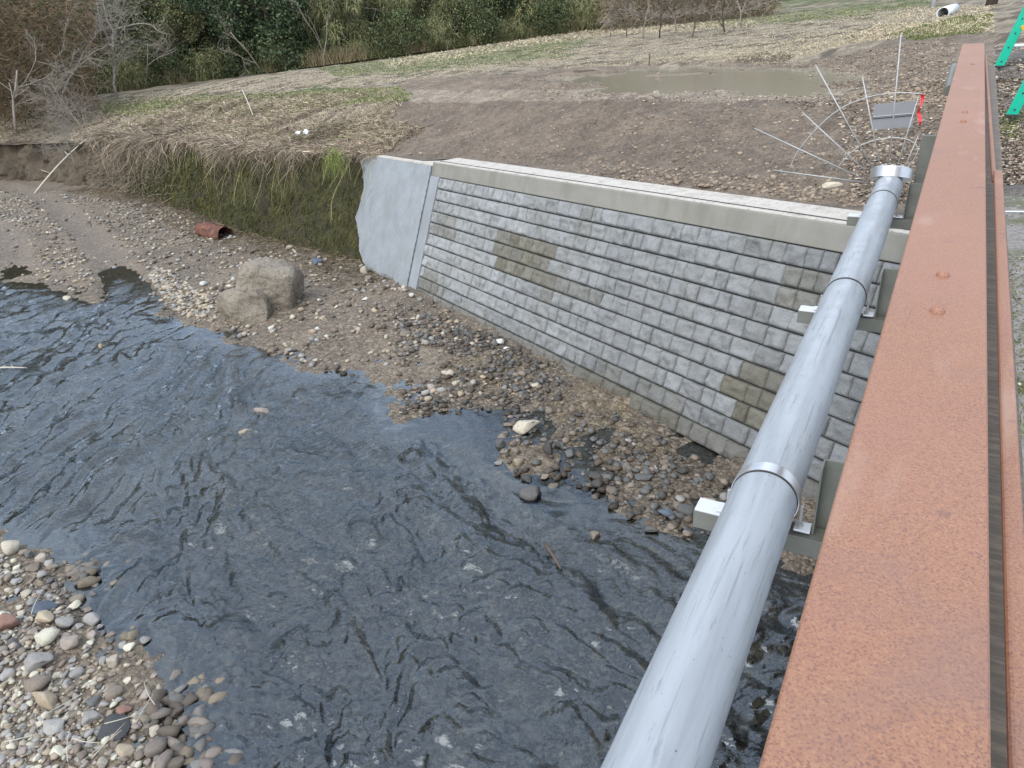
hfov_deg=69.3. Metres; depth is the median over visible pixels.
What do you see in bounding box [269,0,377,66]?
bare sapling
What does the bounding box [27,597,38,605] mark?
stone
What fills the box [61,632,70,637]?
stone
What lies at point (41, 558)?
stone
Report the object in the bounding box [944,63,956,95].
grey tube
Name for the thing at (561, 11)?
bushy tree
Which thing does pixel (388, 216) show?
concrete infill
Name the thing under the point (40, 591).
stone
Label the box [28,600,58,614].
stone
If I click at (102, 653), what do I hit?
stone
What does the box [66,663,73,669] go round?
stone
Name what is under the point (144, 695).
stone
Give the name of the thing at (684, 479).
stone
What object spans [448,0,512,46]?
leafy shrub
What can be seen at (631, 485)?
stone
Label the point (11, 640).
stone
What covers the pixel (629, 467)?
stone
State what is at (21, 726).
stone
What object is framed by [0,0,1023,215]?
field ground
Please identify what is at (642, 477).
stone
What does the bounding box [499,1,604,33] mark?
evergreen tree
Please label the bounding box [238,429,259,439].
stone
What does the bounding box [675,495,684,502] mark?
stone
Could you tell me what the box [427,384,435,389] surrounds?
stone
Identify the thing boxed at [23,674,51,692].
stone
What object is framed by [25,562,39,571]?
stone
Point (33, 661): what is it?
stone
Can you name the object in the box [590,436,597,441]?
stone
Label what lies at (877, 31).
straw stubble
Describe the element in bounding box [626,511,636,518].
stone
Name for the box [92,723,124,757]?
dry stalk
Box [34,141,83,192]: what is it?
white branch
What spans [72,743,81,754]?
stone
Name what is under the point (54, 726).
stone
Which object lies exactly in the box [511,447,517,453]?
stone
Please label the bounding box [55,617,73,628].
stone
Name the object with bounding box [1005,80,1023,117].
barricade
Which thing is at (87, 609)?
stone
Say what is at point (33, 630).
stone
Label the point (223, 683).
gravel
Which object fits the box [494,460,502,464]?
stone
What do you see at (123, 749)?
stone
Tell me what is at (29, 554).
stone
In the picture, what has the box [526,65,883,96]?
puddle
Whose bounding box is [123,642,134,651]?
stone
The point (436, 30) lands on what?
leafy shrub
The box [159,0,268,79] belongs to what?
evergreen tree
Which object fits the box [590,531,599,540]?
stone
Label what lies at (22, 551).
stone
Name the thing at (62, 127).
bare shrub
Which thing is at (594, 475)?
stone
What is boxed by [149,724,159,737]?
stone
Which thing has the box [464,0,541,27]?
evergreen tree
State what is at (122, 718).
dry stalk
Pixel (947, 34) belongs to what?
green grass
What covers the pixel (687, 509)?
stone
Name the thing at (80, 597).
stone
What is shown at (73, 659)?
stone
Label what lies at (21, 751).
stone
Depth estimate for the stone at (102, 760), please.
5.54 m
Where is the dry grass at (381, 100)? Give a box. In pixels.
[0,85,409,149]
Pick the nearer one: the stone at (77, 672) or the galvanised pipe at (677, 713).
the galvanised pipe at (677, 713)
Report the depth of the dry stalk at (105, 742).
5.55 m
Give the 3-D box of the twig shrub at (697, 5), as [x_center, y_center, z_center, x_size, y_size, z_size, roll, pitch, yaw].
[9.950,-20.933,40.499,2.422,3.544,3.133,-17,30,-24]
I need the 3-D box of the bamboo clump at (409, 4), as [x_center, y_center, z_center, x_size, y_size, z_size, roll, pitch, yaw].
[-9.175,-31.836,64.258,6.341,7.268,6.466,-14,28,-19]
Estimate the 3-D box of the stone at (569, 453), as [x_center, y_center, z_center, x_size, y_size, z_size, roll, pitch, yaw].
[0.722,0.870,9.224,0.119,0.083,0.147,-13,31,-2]
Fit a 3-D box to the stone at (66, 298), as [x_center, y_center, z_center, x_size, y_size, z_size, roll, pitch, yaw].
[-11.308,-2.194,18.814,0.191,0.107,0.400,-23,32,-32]
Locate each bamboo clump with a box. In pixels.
[299,0,382,64]
[374,0,441,55]
[428,0,498,46]
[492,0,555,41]
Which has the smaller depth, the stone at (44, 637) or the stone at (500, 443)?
the stone at (44, 637)
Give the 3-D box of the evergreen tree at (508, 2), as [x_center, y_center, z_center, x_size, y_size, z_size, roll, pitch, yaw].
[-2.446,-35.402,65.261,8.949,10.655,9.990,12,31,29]
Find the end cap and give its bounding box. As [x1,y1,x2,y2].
[869,164,913,181]
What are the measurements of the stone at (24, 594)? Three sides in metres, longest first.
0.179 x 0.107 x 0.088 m
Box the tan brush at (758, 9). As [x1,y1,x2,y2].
[591,0,785,31]
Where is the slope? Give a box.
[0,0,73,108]
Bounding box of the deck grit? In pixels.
[1005,198,1023,459]
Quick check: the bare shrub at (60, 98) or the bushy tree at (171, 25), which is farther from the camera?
the bushy tree at (171, 25)
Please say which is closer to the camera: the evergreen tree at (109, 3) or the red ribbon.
the red ribbon
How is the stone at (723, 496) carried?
on the riverbed
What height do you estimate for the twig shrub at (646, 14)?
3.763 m
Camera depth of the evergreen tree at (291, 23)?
69.51 m
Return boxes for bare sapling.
[124,25,192,86]
[206,1,262,77]
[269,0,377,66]
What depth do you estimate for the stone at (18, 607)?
7.34 m
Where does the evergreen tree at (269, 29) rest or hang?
on the field ground at (474, 90)
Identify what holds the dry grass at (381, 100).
on the field ground at (474, 90)
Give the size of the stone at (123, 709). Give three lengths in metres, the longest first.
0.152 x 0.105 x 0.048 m
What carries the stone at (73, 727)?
on the riverbed
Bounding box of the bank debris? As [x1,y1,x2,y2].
[63,186,389,291]
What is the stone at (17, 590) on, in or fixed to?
on the riverbed
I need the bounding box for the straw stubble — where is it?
[112,5,995,97]
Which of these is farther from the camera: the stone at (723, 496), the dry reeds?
the dry reeds
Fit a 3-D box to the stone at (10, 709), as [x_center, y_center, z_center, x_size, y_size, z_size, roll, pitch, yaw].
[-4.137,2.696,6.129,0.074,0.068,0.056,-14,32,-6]
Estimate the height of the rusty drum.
0.593 m
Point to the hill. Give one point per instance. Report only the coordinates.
(448, 3)
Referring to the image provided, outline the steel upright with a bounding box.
[914,135,936,182]
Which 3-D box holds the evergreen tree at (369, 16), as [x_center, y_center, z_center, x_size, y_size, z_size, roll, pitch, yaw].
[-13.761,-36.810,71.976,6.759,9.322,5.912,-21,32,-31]
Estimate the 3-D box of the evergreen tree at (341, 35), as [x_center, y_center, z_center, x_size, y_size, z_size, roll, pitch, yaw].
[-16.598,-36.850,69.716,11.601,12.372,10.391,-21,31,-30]
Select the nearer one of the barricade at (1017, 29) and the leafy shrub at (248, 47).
the barricade at (1017, 29)
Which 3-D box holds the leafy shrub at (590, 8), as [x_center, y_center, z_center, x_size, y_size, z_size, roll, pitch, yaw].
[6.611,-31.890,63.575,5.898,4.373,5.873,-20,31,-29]
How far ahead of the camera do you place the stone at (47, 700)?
6.11 m
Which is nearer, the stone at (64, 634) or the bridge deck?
the bridge deck
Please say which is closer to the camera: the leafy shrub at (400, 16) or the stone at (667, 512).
the stone at (667, 512)
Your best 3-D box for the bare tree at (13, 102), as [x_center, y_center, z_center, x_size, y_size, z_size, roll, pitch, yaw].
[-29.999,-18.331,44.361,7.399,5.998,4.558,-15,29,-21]
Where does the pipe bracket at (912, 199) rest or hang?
attached to the guard rail at (888, 665)
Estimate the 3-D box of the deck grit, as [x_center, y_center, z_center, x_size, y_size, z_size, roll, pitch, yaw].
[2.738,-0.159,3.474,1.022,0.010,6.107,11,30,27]
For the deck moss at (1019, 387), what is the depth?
3.87 m
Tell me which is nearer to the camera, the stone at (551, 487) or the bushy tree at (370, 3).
the stone at (551, 487)
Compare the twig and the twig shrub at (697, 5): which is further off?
the twig shrub at (697, 5)
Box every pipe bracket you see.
[693,459,843,558]
[797,268,898,332]
[846,183,922,229]
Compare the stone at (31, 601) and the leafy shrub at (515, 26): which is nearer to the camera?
the stone at (31, 601)
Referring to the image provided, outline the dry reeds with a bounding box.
[93,12,622,94]
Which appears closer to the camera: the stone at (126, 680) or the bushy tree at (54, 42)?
the stone at (126, 680)
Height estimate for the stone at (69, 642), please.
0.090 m
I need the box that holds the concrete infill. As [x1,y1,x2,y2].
[355,155,447,285]
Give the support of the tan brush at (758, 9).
on the field ground at (474, 90)
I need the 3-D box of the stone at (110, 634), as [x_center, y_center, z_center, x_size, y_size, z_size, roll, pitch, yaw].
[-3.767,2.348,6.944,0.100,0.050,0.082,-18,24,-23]
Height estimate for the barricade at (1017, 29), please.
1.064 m
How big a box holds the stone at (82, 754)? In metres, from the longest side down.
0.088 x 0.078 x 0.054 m
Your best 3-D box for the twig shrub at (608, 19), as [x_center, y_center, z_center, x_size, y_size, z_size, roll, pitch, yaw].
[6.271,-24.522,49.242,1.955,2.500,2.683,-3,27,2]
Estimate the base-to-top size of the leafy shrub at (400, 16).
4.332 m
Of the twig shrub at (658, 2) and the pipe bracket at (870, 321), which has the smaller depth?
the pipe bracket at (870, 321)
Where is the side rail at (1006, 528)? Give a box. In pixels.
[985,56,1023,767]
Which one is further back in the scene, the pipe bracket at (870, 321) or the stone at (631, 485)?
the stone at (631, 485)
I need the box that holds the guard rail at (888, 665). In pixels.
[759,43,990,767]
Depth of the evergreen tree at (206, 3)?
72.36 m
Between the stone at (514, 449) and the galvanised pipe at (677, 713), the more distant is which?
the stone at (514, 449)
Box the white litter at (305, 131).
[295,129,308,134]
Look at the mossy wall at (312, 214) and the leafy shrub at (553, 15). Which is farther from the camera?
the leafy shrub at (553, 15)
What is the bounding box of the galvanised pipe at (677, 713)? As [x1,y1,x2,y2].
[601,175,902,767]
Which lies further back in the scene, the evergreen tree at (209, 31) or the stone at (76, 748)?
the evergreen tree at (209, 31)
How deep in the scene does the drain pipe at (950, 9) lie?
26.44 m
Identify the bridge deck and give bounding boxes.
[1004,196,1023,470]
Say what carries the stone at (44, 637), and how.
on the riverbed
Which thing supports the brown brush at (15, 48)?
on the field ground at (474, 90)
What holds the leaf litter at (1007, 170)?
on the field ground at (474, 90)
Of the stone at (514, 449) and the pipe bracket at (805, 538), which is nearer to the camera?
the pipe bracket at (805, 538)
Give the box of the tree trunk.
[985,0,997,5]
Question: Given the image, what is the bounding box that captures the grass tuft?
[315,145,352,182]
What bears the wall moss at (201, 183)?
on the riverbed
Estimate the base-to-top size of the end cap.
0.187 m
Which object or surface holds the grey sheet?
on the field ground at (474, 90)
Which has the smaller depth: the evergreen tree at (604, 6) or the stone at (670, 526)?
the stone at (670, 526)
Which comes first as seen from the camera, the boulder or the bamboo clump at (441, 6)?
the boulder
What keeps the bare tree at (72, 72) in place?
on the field ground at (474, 90)
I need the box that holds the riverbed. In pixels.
[0,179,816,767]
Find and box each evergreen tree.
[0,0,56,42]
[38,0,116,61]
[66,0,144,86]
[126,0,203,62]
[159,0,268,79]
[166,0,257,65]
[197,0,258,59]
[203,0,320,74]
[242,0,347,71]
[247,0,288,37]
[247,0,346,60]
[275,0,395,52]
[349,0,390,42]
[359,0,437,53]
[430,0,531,46]
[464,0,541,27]
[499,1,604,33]
[535,0,641,25]
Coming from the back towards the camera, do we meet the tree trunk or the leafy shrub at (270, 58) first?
the leafy shrub at (270, 58)
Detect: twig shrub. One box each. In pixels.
[594,0,617,35]
[601,0,638,36]
[615,0,675,38]
[645,0,688,37]
[659,0,705,30]
[668,0,710,35]
[683,0,732,25]
[704,0,752,32]
[724,0,778,26]
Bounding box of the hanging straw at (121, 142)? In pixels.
[73,89,434,207]
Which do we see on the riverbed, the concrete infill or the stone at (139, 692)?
the stone at (139, 692)
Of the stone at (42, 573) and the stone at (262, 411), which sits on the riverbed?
the stone at (42, 573)
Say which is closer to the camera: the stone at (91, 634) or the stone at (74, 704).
the stone at (74, 704)
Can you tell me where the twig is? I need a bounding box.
[0,365,26,368]
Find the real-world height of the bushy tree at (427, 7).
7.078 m
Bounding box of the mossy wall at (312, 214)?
[89,146,417,259]
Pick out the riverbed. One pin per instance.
(482, 671)
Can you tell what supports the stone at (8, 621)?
on the gravel at (223, 683)
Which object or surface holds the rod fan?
attached to the end cap
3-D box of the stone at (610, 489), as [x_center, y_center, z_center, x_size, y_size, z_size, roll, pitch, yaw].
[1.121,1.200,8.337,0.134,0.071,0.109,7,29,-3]
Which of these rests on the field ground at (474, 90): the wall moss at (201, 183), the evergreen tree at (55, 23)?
the evergreen tree at (55, 23)
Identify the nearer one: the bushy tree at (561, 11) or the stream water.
the stream water
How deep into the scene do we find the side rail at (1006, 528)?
1.10 m
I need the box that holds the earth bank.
[0,141,90,185]
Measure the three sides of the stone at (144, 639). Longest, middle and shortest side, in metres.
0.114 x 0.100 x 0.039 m
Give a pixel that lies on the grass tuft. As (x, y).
(333, 161)
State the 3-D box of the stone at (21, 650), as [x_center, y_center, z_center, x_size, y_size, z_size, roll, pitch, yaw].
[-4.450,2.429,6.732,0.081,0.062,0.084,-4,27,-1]
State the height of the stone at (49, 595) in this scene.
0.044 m
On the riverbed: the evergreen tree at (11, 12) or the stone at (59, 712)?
the stone at (59, 712)
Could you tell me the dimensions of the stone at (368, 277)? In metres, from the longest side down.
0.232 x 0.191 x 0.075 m
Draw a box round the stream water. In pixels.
[0,277,798,751]
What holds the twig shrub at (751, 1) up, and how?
on the field ground at (474, 90)
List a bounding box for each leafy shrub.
[67,55,124,94]
[93,45,163,92]
[147,53,194,84]
[182,40,236,80]
[216,37,263,76]
[253,28,312,72]
[304,37,341,66]
[344,34,380,62]
[362,7,434,58]
[412,8,464,53]
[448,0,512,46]
[492,14,528,42]
[521,0,580,38]
[559,0,613,33]
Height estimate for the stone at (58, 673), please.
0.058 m
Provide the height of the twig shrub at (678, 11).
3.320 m
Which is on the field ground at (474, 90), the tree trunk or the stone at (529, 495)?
the tree trunk
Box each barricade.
[994,6,1023,67]
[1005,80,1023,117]
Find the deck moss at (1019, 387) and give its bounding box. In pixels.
[1008,251,1023,436]
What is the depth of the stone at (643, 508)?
7.95 m
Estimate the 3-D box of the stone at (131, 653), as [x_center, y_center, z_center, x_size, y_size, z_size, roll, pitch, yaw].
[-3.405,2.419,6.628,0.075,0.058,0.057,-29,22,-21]
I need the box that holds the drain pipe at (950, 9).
[937,3,959,16]
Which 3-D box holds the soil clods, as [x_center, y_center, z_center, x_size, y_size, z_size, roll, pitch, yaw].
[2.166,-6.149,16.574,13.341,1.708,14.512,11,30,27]
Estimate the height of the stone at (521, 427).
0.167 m
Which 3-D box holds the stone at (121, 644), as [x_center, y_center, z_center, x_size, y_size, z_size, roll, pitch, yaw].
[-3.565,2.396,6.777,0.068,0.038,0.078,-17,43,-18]
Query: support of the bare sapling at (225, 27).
on the field ground at (474, 90)
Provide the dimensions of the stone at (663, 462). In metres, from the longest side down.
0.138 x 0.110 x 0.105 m
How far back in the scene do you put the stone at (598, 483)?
8.38 m
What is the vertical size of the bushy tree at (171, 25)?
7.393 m
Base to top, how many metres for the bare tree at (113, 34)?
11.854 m
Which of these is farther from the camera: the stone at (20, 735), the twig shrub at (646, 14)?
the twig shrub at (646, 14)
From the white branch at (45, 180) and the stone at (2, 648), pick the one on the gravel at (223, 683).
the stone at (2, 648)
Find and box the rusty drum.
[195,222,233,239]
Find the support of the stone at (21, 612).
on the riverbed
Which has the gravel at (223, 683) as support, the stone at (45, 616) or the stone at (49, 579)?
the stone at (45, 616)
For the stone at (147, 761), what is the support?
on the riverbed
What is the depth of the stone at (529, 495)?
8.41 m
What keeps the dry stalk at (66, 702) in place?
on the gravel at (223, 683)
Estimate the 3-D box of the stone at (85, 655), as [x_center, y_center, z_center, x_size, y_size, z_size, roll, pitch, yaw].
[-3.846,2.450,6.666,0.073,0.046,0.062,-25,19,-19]
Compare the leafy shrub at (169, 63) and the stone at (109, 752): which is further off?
the leafy shrub at (169, 63)
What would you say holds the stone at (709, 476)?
on the riverbed
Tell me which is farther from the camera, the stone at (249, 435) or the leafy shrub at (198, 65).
the leafy shrub at (198, 65)
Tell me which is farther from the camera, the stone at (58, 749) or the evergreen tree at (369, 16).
the evergreen tree at (369, 16)
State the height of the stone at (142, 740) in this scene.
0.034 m
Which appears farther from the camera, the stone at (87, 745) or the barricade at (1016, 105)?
the barricade at (1016, 105)
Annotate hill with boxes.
[120,0,786,71]
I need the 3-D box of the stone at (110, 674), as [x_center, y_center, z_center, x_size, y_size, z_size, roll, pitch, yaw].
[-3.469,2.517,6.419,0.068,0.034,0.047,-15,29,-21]
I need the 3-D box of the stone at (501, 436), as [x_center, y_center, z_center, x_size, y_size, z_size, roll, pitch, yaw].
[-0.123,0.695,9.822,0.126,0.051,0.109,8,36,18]
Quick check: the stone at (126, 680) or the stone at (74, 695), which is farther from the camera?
the stone at (126, 680)
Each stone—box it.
[0,540,19,555]
[0,612,18,631]
[0,646,7,654]
[0,668,15,681]
[4,573,12,581]
[6,637,18,645]
[7,706,15,712]
[10,578,22,584]
[13,564,20,570]
[14,587,21,594]
[15,605,22,609]
[16,732,26,741]
[16,746,27,756]
[17,610,24,615]
[17,647,25,655]
[17,723,26,730]
[18,549,28,554]
[20,589,32,598]
[23,652,53,673]
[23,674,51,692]
[24,550,33,557]
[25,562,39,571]
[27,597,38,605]
[27,627,37,634]
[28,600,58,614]
[32,691,57,710]
[34,553,49,563]
[34,628,60,646]
[35,610,53,622]
[36,589,44,595]
[37,570,46,577]
[42,718,63,735]
[44,559,52,566]
[46,563,54,569]
[46,577,52,583]
[46,593,53,598]
[49,745,63,756]
[53,671,62,678]
[54,709,62,715]
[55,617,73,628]
[59,635,78,649]
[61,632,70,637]
[63,296,70,300]
[66,600,80,609]
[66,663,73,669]
[68,656,76,663]
[68,666,84,678]
[69,593,84,602]
[70,700,79,707]
[70,724,76,730]
[72,692,79,699]
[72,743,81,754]
[74,623,83,628]
[77,749,87,759]
[80,661,90,666]
[81,612,100,625]
[81,653,88,658]
[81,710,100,725]
[84,607,91,612]
[84,740,93,747]
[85,695,100,706]
[86,630,95,638]
[96,624,103,629]
[96,756,107,765]
[97,713,129,741]
[98,651,105,657]
[99,656,107,664]
[105,631,115,637]
[105,685,122,701]
[106,636,114,643]
[106,654,118,667]
[106,749,112,755]
[108,672,115,676]
[110,701,117,708]
[115,705,131,713]
[115,743,133,757]
[118,641,125,648]
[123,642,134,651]
[123,677,130,684]
[128,651,134,657]
[134,749,144,760]
[135,688,143,695]
[138,737,145,742]
[139,688,150,698]
[140,636,150,643]
[143,758,151,765]
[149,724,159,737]
[199,281,207,285]
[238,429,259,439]
[253,408,269,416]
[312,257,323,264]
[360,266,368,273]
[364,275,371,280]
[400,330,410,336]
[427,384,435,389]
[452,381,458,386]
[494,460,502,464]
[495,439,505,447]
[496,339,503,343]
[498,433,506,438]
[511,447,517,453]
[512,420,539,434]
[513,457,523,466]
[519,485,540,504]
[538,482,545,488]
[541,474,549,478]
[543,442,552,454]
[545,483,557,492]
[565,449,574,458]
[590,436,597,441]
[590,472,600,479]
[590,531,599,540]
[591,479,603,487]
[606,486,616,493]
[623,462,632,470]
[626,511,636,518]
[627,482,635,487]
[635,473,652,480]
[639,505,645,511]
[644,526,658,531]
[658,509,673,516]
[659,459,668,464]
[667,523,674,529]
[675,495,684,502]
[677,466,688,473]
[677,504,694,515]
[681,476,687,481]
[683,529,692,536]
[704,472,713,480]
[719,492,726,500]
[822,182,842,187]
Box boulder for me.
[217,257,303,324]
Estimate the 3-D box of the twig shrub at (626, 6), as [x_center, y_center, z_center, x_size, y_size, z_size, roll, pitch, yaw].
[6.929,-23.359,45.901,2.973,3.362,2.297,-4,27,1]
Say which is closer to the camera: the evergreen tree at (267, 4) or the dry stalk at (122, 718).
the dry stalk at (122, 718)
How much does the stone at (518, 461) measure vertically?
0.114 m
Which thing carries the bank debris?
on the riverbed
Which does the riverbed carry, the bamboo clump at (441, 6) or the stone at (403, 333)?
the stone at (403, 333)
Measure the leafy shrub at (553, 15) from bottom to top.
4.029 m
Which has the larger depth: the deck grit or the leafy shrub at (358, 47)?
the leafy shrub at (358, 47)
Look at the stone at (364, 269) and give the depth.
17.84 m
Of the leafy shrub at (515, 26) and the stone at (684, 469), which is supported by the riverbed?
the stone at (684, 469)
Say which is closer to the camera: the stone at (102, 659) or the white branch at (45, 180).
the stone at (102, 659)
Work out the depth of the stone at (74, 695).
6.18 m
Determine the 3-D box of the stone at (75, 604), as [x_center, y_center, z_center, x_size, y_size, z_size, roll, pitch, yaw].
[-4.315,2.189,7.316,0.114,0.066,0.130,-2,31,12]
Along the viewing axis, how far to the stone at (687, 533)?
7.47 m
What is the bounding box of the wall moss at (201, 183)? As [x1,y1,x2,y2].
[89,145,373,259]
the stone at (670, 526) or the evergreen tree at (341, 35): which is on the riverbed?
the stone at (670, 526)
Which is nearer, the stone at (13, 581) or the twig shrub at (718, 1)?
the stone at (13, 581)
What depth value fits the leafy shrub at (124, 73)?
62.72 m
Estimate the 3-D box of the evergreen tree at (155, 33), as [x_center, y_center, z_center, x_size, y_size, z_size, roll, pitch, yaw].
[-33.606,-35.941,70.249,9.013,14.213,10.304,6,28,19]
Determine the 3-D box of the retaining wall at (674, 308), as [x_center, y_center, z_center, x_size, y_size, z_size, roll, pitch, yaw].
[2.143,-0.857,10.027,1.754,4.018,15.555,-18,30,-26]
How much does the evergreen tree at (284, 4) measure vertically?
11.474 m
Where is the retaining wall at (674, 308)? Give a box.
[408,158,909,500]
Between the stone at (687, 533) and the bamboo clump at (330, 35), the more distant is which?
the bamboo clump at (330, 35)
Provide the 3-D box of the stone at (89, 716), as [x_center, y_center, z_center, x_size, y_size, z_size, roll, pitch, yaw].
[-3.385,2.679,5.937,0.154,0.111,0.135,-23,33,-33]
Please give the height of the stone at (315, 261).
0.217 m
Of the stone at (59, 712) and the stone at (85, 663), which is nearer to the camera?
the stone at (59, 712)
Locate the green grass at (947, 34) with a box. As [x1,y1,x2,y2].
[97,0,1023,139]
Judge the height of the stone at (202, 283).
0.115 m
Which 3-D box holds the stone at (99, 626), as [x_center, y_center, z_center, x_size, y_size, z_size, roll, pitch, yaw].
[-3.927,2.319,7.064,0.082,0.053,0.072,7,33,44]
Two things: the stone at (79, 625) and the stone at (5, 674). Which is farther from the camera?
the stone at (79, 625)
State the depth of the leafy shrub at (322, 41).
62.63 m
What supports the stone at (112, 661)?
on the riverbed
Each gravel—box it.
[0,190,734,543]
[0,546,331,767]
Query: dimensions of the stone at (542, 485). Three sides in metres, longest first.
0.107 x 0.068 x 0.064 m
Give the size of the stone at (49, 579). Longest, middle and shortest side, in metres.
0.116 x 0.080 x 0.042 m
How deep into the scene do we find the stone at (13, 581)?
7.75 m
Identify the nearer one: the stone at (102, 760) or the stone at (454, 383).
the stone at (102, 760)
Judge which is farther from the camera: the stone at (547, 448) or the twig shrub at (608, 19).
the twig shrub at (608, 19)
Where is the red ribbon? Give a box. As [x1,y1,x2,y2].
[917,94,923,125]
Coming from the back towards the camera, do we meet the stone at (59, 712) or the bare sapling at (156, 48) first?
the bare sapling at (156, 48)
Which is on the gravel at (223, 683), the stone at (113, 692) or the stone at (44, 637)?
the stone at (113, 692)
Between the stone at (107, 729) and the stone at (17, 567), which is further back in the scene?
the stone at (17, 567)
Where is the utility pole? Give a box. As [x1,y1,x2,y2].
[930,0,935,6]
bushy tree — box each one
[7,0,117,99]
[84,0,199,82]
[150,0,221,75]
[345,0,406,59]
[396,0,467,49]
[537,0,588,29]
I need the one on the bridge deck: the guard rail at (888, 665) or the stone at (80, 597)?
the guard rail at (888, 665)
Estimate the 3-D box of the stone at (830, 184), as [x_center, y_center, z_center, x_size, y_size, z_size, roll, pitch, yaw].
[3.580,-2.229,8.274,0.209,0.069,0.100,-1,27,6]
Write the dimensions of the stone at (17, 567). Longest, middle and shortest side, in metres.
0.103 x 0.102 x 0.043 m
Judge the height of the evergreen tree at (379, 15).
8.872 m
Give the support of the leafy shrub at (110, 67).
on the field ground at (474, 90)
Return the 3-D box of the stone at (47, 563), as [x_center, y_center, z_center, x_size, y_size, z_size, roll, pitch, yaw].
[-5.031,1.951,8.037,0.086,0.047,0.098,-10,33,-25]
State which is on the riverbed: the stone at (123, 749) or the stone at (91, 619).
the stone at (91, 619)
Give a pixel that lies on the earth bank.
(24, 161)
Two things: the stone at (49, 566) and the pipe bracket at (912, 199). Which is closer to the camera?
the pipe bracket at (912, 199)
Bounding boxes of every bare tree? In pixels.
[0,21,79,131]
[4,0,176,98]
[27,0,136,126]
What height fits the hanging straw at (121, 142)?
5.927 m
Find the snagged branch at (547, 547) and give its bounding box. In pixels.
[543,542,561,568]
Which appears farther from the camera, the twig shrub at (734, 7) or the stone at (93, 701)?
the twig shrub at (734, 7)
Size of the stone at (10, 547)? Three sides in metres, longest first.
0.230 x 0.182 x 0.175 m
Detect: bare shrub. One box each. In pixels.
[6,54,101,151]
[28,74,93,167]
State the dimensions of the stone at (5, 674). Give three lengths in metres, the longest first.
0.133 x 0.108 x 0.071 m
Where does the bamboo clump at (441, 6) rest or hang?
on the field ground at (474, 90)
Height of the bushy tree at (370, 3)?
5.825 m
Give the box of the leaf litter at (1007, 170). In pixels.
[391,36,1023,206]
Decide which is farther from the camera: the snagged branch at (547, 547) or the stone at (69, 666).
the snagged branch at (547, 547)
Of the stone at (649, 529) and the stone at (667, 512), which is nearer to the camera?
the stone at (649, 529)
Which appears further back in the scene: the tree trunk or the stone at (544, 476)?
the tree trunk
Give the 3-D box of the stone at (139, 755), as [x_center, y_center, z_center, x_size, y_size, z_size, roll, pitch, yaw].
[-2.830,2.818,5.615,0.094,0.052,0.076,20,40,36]
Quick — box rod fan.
[754,34,922,182]
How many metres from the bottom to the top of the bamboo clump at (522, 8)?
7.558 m
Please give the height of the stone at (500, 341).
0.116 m
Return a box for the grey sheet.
[871,101,914,129]
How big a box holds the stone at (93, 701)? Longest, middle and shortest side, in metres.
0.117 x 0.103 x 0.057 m
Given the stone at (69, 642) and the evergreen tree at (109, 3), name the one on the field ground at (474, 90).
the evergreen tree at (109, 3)
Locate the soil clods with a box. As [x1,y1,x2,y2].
[375,35,956,206]
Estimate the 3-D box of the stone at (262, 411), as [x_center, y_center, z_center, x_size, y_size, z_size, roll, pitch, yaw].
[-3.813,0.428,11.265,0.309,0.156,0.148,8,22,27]
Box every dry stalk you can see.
[44,693,83,714]
[85,730,121,758]
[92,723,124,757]
[104,710,146,723]
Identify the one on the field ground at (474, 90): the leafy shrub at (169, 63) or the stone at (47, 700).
the leafy shrub at (169, 63)
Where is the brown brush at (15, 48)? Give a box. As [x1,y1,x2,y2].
[0,0,113,134]
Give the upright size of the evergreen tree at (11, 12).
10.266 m
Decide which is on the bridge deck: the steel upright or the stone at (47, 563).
the steel upright
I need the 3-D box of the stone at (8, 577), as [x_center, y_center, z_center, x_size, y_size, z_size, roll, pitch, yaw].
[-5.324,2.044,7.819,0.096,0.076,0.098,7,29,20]

